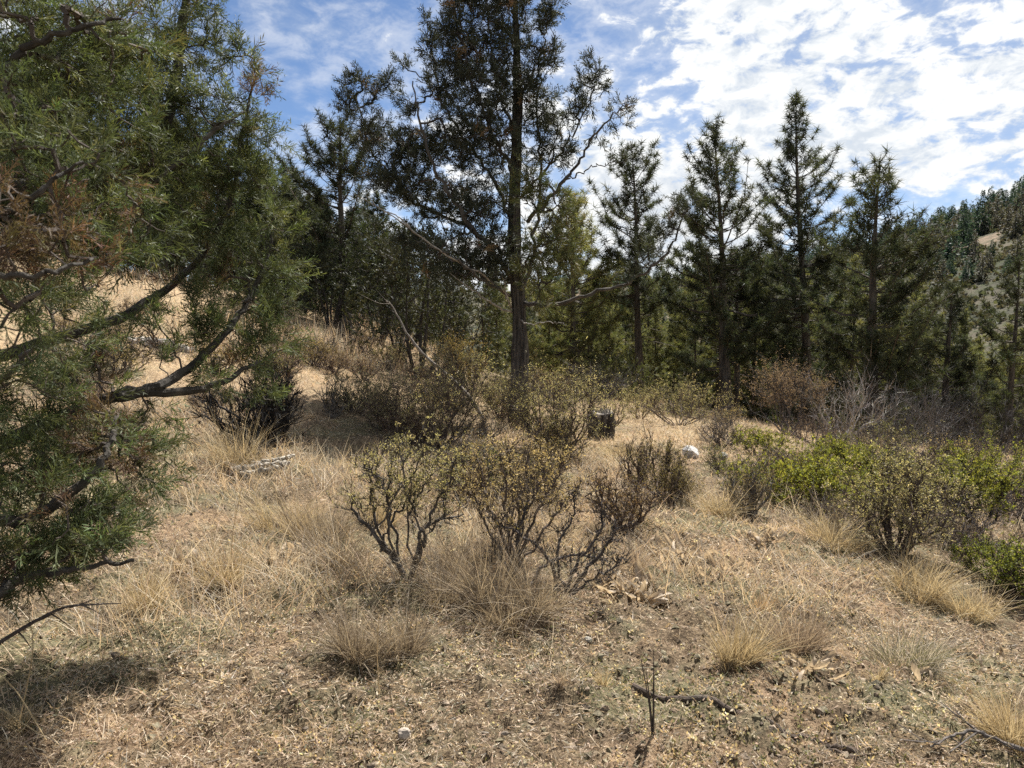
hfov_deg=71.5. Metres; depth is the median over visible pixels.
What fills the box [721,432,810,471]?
twiggy mat
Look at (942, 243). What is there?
hill tree
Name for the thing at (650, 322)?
forest pine
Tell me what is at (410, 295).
forest pine
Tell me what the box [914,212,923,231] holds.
hill conifer
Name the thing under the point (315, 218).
forest pine
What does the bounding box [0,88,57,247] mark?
forest pine
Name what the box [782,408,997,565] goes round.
shrub
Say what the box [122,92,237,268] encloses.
pine tree
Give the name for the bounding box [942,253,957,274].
hill conifer
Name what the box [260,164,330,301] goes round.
forest pine
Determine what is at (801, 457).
brush
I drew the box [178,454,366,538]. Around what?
grass tussock
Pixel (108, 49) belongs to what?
juniper tree
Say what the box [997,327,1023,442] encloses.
forest pine
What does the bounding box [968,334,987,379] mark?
forest pine
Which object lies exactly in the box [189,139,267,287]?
pine tree
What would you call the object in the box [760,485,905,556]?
grass tussock
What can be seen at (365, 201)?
forest pine
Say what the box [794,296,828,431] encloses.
forest pine
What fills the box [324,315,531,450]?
shrub
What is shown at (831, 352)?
forest pine
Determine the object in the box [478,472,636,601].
shrub
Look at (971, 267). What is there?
hill conifer
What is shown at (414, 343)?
dead branch
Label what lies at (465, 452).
brush
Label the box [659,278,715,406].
forest pine
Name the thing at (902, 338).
forest pine
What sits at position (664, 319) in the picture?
hill conifer
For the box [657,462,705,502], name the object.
brush
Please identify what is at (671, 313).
forest pine
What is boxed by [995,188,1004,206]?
hill conifer
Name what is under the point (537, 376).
shrub
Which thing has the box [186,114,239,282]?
forest pine
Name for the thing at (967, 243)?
hill conifer
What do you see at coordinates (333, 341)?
brush
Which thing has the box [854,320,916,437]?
forest pine
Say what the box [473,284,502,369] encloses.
forest pine
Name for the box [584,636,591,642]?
rock
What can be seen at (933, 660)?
grass tussock
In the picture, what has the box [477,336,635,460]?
shrub
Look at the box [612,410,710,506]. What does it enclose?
shrub
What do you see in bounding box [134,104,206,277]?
forest pine
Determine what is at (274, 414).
shrub
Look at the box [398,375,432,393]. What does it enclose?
brush
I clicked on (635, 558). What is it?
grass tussock
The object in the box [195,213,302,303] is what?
juniper tree
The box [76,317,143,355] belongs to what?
brush
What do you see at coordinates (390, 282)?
juniper tree
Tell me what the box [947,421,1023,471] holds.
twiggy mat
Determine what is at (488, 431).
brush
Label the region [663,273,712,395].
forest pine
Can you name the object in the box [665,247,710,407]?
forest pine
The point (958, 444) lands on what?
twiggy mat
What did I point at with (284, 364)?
brush
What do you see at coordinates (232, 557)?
grass tussock
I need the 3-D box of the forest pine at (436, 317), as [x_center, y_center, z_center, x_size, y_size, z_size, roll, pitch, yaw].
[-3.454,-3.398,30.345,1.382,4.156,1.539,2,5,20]
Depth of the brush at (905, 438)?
12.54 m
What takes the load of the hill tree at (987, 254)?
on the hill
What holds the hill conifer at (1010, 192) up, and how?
on the hill
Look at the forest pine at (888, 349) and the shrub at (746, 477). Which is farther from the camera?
the forest pine at (888, 349)
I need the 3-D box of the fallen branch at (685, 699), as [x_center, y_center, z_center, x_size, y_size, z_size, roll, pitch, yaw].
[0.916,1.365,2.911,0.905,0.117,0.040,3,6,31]
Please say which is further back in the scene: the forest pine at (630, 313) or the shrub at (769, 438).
the forest pine at (630, 313)
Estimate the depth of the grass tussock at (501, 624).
3.72 m
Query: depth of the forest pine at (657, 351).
30.74 m
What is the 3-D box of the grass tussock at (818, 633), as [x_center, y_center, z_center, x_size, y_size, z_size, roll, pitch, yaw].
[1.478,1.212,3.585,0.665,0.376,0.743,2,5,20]
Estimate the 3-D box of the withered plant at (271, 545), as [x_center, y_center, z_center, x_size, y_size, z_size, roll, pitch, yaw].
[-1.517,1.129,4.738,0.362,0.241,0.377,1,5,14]
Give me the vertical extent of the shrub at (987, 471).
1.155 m
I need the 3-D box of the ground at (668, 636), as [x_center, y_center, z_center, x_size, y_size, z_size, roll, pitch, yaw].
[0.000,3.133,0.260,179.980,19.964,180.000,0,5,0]
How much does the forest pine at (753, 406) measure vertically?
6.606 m
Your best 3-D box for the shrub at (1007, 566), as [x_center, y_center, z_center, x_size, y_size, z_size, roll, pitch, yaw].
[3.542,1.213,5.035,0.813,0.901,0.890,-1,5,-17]
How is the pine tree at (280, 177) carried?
on the ground at (668, 636)
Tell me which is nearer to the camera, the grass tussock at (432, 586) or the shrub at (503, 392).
the grass tussock at (432, 586)
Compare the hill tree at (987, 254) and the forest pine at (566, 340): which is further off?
the hill tree at (987, 254)
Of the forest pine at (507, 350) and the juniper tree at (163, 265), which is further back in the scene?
the forest pine at (507, 350)
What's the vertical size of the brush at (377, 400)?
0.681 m
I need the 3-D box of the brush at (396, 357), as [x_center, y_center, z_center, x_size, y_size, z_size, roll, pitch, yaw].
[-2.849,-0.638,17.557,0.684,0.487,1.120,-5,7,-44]
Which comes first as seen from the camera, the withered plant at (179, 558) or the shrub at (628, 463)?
the withered plant at (179, 558)
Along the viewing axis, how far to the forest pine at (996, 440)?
32.77 m
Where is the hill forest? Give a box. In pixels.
[553,178,1023,327]
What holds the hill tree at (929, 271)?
on the hill
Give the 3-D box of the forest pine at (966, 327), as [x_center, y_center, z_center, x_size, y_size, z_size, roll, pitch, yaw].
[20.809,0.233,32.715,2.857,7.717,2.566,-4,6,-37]
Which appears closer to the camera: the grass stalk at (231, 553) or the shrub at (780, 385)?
the grass stalk at (231, 553)
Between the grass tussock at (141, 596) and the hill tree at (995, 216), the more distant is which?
the hill tree at (995, 216)
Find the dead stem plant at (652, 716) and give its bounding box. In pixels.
[641,650,654,737]
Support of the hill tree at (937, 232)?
on the hill
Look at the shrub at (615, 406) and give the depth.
12.97 m
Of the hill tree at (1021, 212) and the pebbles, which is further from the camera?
the hill tree at (1021, 212)
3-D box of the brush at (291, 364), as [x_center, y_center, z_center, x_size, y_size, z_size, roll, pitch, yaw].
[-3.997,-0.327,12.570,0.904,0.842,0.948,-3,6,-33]
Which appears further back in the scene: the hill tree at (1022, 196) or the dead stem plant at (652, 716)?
the hill tree at (1022, 196)
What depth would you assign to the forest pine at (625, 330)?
38.37 m
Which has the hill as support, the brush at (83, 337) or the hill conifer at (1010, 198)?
the hill conifer at (1010, 198)
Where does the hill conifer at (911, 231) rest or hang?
on the hill
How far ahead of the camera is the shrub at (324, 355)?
14.15 m
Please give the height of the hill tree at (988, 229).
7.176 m
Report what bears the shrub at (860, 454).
on the ground at (668, 636)
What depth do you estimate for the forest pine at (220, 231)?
31.04 m
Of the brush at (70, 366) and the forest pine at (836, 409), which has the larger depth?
the forest pine at (836, 409)
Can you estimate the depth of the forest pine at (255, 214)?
31.20 m
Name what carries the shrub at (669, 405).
on the ground at (668, 636)
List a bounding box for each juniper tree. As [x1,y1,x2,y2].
[0,0,326,648]
[13,194,136,257]
[61,141,213,274]
[117,214,215,284]
[144,205,253,283]
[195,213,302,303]
[247,198,355,312]
[274,237,385,326]
[327,211,434,341]
[332,221,482,379]
[408,269,512,384]
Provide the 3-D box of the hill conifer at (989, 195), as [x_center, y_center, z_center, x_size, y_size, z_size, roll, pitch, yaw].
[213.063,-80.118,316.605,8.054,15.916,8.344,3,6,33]
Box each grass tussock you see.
[0,697,54,734]
[89,551,209,621]
[156,515,298,590]
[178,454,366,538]
[179,404,304,468]
[205,536,267,574]
[218,428,433,560]
[231,456,452,528]
[243,571,475,676]
[246,491,474,583]
[302,556,470,670]
[324,507,549,613]
[351,491,622,635]
[368,495,577,581]
[417,524,628,663]
[419,552,588,653]
[463,478,619,555]
[540,664,585,692]
[585,661,621,687]
[587,427,647,458]
[602,524,670,571]
[669,473,770,519]
[682,591,827,676]
[744,579,865,663]
[750,580,785,611]
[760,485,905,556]
[816,589,1007,682]
[844,516,1023,621]
[862,663,892,685]
[864,559,1023,625]
[907,650,1023,756]
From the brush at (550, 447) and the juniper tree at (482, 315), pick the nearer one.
the brush at (550, 447)
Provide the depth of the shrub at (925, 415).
16.52 m
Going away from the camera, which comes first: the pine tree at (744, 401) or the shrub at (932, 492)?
the shrub at (932, 492)
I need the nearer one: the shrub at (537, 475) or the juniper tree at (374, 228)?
the shrub at (537, 475)
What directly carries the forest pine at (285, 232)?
on the ground at (668, 636)
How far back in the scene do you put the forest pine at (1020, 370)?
30.47 m
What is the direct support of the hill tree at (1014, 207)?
on the hill
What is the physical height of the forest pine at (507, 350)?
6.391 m
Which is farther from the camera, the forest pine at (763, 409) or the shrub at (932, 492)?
the forest pine at (763, 409)
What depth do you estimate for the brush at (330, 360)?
13.79 m
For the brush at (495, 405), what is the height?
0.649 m
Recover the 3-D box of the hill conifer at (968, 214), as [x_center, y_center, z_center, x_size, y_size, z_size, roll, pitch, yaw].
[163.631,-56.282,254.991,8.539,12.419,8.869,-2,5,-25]
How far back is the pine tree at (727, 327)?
24.32 m
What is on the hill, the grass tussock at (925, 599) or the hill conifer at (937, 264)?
the hill conifer at (937, 264)
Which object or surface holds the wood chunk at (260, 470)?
on the ground at (668, 636)
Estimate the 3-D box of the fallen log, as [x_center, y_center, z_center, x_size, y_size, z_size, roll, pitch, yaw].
[-6.547,-0.694,13.244,1.238,0.412,0.282,-1,5,-7]
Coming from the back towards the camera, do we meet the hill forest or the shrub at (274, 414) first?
the hill forest
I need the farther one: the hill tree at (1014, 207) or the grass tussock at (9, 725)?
the hill tree at (1014, 207)
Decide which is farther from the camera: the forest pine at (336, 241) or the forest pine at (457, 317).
the forest pine at (457, 317)
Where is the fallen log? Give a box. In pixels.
[127,336,194,352]
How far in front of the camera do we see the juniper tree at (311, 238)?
23.41 m
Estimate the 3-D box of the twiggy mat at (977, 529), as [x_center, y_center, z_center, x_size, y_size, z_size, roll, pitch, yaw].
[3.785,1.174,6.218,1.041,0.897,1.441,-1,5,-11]
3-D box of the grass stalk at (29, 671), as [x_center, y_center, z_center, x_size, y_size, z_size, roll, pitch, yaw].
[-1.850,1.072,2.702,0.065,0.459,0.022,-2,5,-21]
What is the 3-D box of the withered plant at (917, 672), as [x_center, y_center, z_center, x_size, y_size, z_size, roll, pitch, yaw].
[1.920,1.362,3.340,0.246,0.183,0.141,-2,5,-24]
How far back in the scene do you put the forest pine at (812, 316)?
36.55 m
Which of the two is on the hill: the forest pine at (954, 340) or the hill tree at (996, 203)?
the hill tree at (996, 203)
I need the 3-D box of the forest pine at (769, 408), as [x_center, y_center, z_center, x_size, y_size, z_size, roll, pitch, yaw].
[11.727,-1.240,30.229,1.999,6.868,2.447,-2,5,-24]
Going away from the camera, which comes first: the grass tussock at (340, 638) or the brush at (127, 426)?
the grass tussock at (340, 638)
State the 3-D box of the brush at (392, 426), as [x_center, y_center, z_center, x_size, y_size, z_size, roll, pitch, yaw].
[-1.321,0.550,9.271,0.825,0.768,0.865,3,5,30]
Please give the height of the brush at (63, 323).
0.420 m
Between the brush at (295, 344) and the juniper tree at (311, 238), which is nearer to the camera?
the brush at (295, 344)
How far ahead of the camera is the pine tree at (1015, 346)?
23.94 m
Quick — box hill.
[373,215,1023,375]
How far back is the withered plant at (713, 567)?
4.82 m
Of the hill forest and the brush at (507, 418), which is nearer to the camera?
the brush at (507, 418)
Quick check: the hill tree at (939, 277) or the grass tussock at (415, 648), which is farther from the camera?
the hill tree at (939, 277)
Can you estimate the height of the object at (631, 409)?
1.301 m
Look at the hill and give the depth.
170.14 m
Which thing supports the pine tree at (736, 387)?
on the ground at (668, 636)
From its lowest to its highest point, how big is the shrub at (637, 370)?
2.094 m
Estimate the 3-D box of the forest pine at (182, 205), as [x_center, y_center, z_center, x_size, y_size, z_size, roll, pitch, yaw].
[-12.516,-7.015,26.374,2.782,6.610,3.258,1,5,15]
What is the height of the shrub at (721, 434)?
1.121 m
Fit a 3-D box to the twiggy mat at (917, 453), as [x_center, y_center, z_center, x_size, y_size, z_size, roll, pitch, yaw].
[5.586,1.017,9.856,1.621,1.009,1.171,2,5,18]
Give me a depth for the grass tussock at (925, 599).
4.84 m
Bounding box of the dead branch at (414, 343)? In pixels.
[360,292,482,417]
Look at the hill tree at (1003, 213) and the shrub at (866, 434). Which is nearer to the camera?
the shrub at (866, 434)
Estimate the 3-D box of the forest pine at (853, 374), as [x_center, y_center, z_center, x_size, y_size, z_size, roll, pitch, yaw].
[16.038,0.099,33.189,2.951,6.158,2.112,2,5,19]
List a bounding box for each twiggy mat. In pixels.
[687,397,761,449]
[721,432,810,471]
[778,474,896,537]
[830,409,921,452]
[855,427,948,475]
[889,413,993,466]
[895,482,1023,559]
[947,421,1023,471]
[964,459,1023,525]
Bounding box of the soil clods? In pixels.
[0,448,1023,767]
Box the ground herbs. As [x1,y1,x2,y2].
[0,427,1023,767]
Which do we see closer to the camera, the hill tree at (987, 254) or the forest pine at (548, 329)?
the forest pine at (548, 329)
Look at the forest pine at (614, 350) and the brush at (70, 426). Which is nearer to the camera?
the brush at (70, 426)
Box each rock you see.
[398,727,410,739]
[501,731,508,735]
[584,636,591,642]
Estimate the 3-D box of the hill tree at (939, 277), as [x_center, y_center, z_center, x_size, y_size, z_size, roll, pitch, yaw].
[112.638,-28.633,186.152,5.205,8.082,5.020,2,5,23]
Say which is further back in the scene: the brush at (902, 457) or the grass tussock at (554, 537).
the brush at (902, 457)
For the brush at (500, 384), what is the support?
on the ground at (668, 636)
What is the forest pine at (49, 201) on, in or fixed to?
on the ground at (668, 636)
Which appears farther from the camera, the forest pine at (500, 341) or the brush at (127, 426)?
the forest pine at (500, 341)
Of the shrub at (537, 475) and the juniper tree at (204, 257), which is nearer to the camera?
the shrub at (537, 475)
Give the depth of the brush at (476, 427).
11.00 m
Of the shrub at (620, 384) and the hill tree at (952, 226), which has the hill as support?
the hill tree at (952, 226)
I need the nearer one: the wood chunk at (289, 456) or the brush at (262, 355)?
the wood chunk at (289, 456)
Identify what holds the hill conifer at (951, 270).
on the hill
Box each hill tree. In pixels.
[922,257,936,279]
[931,260,950,286]
[932,225,945,250]
[932,227,947,253]
[948,209,961,232]
[948,218,957,235]
[951,241,960,260]
[966,235,984,263]
[971,228,980,245]
[972,257,992,280]
[975,202,999,229]
[977,218,990,234]
[980,248,996,269]
[985,253,996,270]
[987,212,997,231]
[989,199,1002,222]
[990,194,1007,216]
[991,214,1002,229]
[996,206,1013,236]
[997,201,1013,224]
[1003,234,1023,260]
[1004,211,1023,237]
[1008,201,1023,233]
[1008,210,1023,233]
[1010,193,1021,213]
[1013,189,1023,210]
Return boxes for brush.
[34,367,108,402]
[35,324,82,355]
[37,398,98,435]
[42,351,101,385]
[50,311,79,330]
[50,336,139,371]
[70,366,121,394]
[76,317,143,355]
[77,398,134,439]
[86,401,157,439]
[99,335,155,377]
[108,324,130,339]
[113,293,154,319]
[124,335,163,358]
[145,341,185,361]
[149,298,173,315]
[174,340,270,376]
[183,386,231,414]
[207,304,240,320]
[230,303,261,327]
[244,346,287,362]
[254,341,309,377]
[262,346,307,378]
[266,320,300,344]
[271,329,315,358]
[289,335,336,366]
[303,328,342,353]
[314,366,387,414]
[315,346,356,374]
[333,350,387,380]
[346,328,387,352]
[363,380,402,414]
[366,400,441,445]
[377,352,407,366]
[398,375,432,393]
[405,361,427,379]
[408,381,452,412]
[420,430,539,499]
[423,447,500,505]
[432,427,503,464]
[436,456,495,492]
[439,399,465,416]
[454,413,493,434]
[457,435,554,501]
[459,447,502,475]
[467,410,508,437]
[482,390,506,417]
[486,374,508,395]
[498,408,532,427]
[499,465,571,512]
[514,450,581,485]
[519,414,594,462]
[521,437,600,468]
[524,426,572,457]
[581,210,1023,345]
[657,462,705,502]
[695,438,755,474]
[708,402,744,426]
[751,444,815,476]
[759,441,854,475]
[800,420,812,432]
[811,431,863,455]
[819,418,856,438]
[854,437,891,457]
[861,416,930,450]
[867,438,964,490]
[922,432,985,462]
[981,460,1023,509]
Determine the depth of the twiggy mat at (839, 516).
6.10 m
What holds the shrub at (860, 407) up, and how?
on the ground at (668, 636)
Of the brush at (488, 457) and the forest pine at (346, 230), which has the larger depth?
the forest pine at (346, 230)
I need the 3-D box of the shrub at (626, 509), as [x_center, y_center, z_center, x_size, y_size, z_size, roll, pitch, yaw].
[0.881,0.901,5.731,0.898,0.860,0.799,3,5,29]
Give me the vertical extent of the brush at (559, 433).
0.726 m
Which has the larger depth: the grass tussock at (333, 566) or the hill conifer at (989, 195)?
the hill conifer at (989, 195)
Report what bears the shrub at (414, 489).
on the ground at (668, 636)
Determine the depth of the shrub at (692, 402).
15.26 m
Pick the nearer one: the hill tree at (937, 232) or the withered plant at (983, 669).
the withered plant at (983, 669)
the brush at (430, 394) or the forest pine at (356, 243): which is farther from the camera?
the forest pine at (356, 243)
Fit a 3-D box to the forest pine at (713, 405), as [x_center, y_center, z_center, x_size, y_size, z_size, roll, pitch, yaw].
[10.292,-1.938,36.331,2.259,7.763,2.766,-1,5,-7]
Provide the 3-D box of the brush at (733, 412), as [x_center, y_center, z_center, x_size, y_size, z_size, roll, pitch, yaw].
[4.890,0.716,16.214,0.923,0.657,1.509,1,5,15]
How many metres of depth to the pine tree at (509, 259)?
12.19 m
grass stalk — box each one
[0,674,46,740]
[0,708,41,735]
[18,607,32,726]
[231,489,241,614]
[377,616,379,693]
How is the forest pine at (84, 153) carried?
on the ground at (668, 636)
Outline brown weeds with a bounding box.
[4,243,472,396]
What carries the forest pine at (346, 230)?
on the ground at (668, 636)
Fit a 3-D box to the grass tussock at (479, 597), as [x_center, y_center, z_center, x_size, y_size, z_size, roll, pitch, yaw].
[-0.068,0.909,3.827,1.612,0.786,1.582,-4,6,-42]
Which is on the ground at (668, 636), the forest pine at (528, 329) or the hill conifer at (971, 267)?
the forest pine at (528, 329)
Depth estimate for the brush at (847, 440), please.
11.22 m
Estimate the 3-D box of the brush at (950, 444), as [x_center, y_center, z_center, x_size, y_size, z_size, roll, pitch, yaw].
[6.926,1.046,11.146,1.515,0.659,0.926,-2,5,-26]
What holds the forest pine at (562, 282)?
on the ground at (668, 636)
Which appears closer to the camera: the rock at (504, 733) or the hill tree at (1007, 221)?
the rock at (504, 733)
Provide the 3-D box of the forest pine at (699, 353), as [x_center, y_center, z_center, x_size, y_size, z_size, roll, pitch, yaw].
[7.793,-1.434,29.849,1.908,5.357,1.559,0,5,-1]
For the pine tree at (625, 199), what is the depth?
27.34 m
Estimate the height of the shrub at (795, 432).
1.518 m
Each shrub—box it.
[178,335,320,450]
[302,337,352,369]
[303,355,358,418]
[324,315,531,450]
[325,413,482,582]
[329,357,425,431]
[334,312,369,343]
[358,281,432,356]
[364,327,416,370]
[419,318,497,392]
[448,422,607,569]
[466,359,535,418]
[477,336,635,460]
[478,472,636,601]
[496,439,578,506]
[528,347,585,403]
[563,347,638,401]
[570,350,661,399]
[574,447,670,549]
[576,367,634,429]
[607,365,748,425]
[610,423,674,487]
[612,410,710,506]
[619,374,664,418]
[638,376,711,416]
[706,446,781,518]
[712,422,891,513]
[729,344,858,434]
[729,417,801,455]
[767,432,897,477]
[768,392,855,444]
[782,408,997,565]
[793,343,911,438]
[829,417,920,481]
[841,355,1002,447]
[887,445,992,523]
[919,435,1023,541]
[928,430,1023,497]
[932,360,1023,452]
[940,492,1023,611]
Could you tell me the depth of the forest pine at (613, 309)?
35.82 m
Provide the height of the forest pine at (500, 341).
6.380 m
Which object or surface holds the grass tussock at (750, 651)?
on the ground at (668, 636)
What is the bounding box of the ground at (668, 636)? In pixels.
[0,260,1023,767]
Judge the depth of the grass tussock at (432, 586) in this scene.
4.08 m
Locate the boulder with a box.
[682,445,698,458]
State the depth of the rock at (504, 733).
2.75 m
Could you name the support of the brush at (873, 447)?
on the ground at (668, 636)
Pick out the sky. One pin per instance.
(940, 82)
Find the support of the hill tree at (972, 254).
on the hill
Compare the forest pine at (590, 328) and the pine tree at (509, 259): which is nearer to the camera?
the pine tree at (509, 259)
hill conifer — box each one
[653,267,660,279]
[661,312,667,325]
[681,259,689,277]
[844,254,854,272]
[906,222,916,237]
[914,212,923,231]
[926,217,943,242]
[933,247,945,272]
[938,205,947,225]
[941,228,960,259]
[942,208,953,230]
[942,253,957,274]
[943,261,955,276]
[948,205,956,220]
[953,213,971,243]
[955,210,979,238]
[957,203,970,221]
[958,257,975,283]
[958,268,968,283]
[960,228,978,255]
[970,206,991,235]
[972,190,988,218]
[983,186,997,209]
[988,239,996,256]
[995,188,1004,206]
[998,190,1009,210]
[1001,254,1011,271]
[1006,194,1013,207]
[1009,180,1018,196]
[1014,175,1023,197]
[1016,183,1023,204]
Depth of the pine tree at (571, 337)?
26.42 m
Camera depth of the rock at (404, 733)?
2.75 m
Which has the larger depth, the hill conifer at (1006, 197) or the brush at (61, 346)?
the hill conifer at (1006, 197)
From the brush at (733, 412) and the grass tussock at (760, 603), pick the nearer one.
the grass tussock at (760, 603)
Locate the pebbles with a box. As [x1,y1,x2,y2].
[0,513,1015,767]
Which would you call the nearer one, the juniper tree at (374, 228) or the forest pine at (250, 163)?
the juniper tree at (374, 228)
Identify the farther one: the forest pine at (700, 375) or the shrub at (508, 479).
the forest pine at (700, 375)
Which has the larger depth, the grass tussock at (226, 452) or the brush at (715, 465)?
the brush at (715, 465)
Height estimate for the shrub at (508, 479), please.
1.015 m
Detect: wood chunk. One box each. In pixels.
[230,460,286,471]
[239,461,290,475]
[249,454,294,464]
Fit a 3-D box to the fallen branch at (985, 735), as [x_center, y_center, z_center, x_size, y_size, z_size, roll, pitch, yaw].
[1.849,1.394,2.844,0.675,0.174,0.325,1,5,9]
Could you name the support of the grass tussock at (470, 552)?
on the ground at (668, 636)
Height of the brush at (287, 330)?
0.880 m
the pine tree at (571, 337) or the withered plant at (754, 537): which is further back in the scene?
the pine tree at (571, 337)
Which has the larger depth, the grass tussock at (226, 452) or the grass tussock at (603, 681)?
the grass tussock at (226, 452)
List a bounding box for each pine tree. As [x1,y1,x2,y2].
[0,74,107,251]
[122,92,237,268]
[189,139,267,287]
[260,108,408,326]
[271,162,298,212]
[328,0,706,429]
[502,180,634,390]
[562,136,715,399]
[627,111,837,416]
[696,242,783,417]
[709,88,892,430]
[711,251,799,420]
[762,144,973,434]
[898,278,1000,448]
[963,254,1023,455]
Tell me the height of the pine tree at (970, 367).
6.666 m
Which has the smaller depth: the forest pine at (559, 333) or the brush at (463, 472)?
the brush at (463, 472)
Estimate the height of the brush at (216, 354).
0.742 m
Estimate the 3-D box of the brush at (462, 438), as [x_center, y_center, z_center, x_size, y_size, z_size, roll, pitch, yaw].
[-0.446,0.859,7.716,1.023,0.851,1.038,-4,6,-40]
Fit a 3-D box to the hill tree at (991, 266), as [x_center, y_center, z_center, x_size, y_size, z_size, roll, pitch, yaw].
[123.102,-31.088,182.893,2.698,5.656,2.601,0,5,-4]
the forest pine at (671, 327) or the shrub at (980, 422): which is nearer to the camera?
the shrub at (980, 422)
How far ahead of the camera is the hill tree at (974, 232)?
234.30 m
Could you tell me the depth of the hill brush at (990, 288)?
171.81 m
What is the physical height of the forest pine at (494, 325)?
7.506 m
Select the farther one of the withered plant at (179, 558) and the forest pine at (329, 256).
the forest pine at (329, 256)
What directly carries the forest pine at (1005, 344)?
on the ground at (668, 636)
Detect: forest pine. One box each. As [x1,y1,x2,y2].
[0,45,83,254]
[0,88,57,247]
[39,98,128,254]
[124,116,215,272]
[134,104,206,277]
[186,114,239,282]
[208,181,249,289]
[224,121,278,287]
[233,175,269,295]
[236,188,263,291]
[255,193,281,297]
[256,181,279,297]
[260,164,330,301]
[276,182,306,297]
[278,174,298,236]
[290,190,324,301]
[290,193,329,303]
[307,191,349,311]
[321,234,358,309]
[338,210,354,297]
[345,190,384,323]
[349,229,371,316]
[358,190,411,323]
[400,246,417,332]
[414,262,436,342]
[420,257,446,347]
[446,279,469,357]
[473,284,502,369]
[476,278,509,370]
[479,264,510,373]
[494,281,511,375]
[499,291,536,374]
[502,271,539,376]
[505,308,535,366]
[525,261,542,382]
[531,285,566,385]
[532,278,557,385]
[540,300,567,383]
[546,278,569,388]
[546,291,584,383]
[551,282,576,380]
[576,278,605,386]
[578,269,599,389]
[587,276,625,391]
[598,299,632,390]
[614,286,649,395]
[620,308,634,390]
[634,275,667,393]
[634,293,659,388]
[642,306,669,399]
[644,305,673,402]
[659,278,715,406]
[660,291,691,403]
[662,280,687,402]
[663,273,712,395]
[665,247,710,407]
[675,291,716,405]
[696,303,733,410]
[697,298,752,411]
[699,280,732,410]
[714,313,753,417]
[732,276,773,419]
[740,274,781,422]
[742,311,777,422]
[760,285,799,425]
[769,291,801,426]
[775,269,822,422]
[775,279,821,420]
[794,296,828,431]
[812,289,856,428]
[813,252,886,432]
[815,308,844,431]
[824,322,860,434]
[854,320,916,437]
[855,280,909,429]
[859,280,905,437]
[892,295,942,440]
[902,274,937,444]
[903,332,940,445]
[920,312,962,445]
[933,309,991,450]
[938,296,978,445]
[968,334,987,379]
[969,369,993,451]
[976,346,999,429]
[978,323,1023,453]
[982,361,1020,445]
[993,335,1018,376]
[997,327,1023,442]
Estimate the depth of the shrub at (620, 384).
20.91 m
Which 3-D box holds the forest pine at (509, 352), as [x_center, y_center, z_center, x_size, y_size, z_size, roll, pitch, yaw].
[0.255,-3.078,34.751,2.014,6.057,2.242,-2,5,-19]
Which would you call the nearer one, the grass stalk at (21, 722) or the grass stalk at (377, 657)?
the grass stalk at (21, 722)
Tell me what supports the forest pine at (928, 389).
on the ground at (668, 636)
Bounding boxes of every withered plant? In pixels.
[167,545,223,570]
[245,540,310,568]
[591,559,672,605]
[646,531,722,560]
[694,553,751,578]
[730,524,787,547]
[773,650,850,680]
[901,663,946,687]
[946,646,1008,676]
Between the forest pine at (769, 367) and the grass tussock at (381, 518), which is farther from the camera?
the forest pine at (769, 367)
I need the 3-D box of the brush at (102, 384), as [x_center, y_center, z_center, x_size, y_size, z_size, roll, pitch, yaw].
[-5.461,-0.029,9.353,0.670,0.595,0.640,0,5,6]
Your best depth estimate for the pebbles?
3.02 m
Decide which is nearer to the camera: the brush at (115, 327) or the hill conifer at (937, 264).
the brush at (115, 327)
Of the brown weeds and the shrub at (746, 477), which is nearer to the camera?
the shrub at (746, 477)
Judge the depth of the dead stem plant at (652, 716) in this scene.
2.70 m
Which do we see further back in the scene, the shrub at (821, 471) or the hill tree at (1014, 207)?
the hill tree at (1014, 207)
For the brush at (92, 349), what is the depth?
10.39 m
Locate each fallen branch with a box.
[631,683,857,760]
[769,717,864,756]
[898,702,1023,755]
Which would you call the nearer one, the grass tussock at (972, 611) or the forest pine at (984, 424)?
the grass tussock at (972, 611)
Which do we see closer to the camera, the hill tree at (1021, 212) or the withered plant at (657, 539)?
the withered plant at (657, 539)
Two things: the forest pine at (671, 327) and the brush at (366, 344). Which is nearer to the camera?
the brush at (366, 344)
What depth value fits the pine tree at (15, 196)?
24.69 m
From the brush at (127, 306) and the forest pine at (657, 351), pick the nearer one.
the brush at (127, 306)
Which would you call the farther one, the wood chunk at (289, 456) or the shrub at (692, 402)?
the shrub at (692, 402)
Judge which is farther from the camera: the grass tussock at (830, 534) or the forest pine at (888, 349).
the forest pine at (888, 349)
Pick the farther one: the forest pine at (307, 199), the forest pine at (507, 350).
the forest pine at (507, 350)
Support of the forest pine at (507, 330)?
on the ground at (668, 636)
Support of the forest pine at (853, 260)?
on the ground at (668, 636)
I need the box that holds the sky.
[0,0,1023,291]
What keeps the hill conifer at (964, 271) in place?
on the hill
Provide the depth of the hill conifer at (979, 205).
328.55 m
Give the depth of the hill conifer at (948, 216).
326.21 m
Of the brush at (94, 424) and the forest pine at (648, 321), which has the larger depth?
the forest pine at (648, 321)
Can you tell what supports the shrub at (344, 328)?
on the ground at (668, 636)
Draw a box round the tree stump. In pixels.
[587,406,615,440]
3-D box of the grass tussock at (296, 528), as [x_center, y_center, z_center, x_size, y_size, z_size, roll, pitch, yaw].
[-1.450,0.716,5.200,1.822,0.959,1.622,1,5,16]
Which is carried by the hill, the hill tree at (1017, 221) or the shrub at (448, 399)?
the hill tree at (1017, 221)
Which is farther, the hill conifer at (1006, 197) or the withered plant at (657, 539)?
the hill conifer at (1006, 197)
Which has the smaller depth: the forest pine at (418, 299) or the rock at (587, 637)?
the rock at (587, 637)

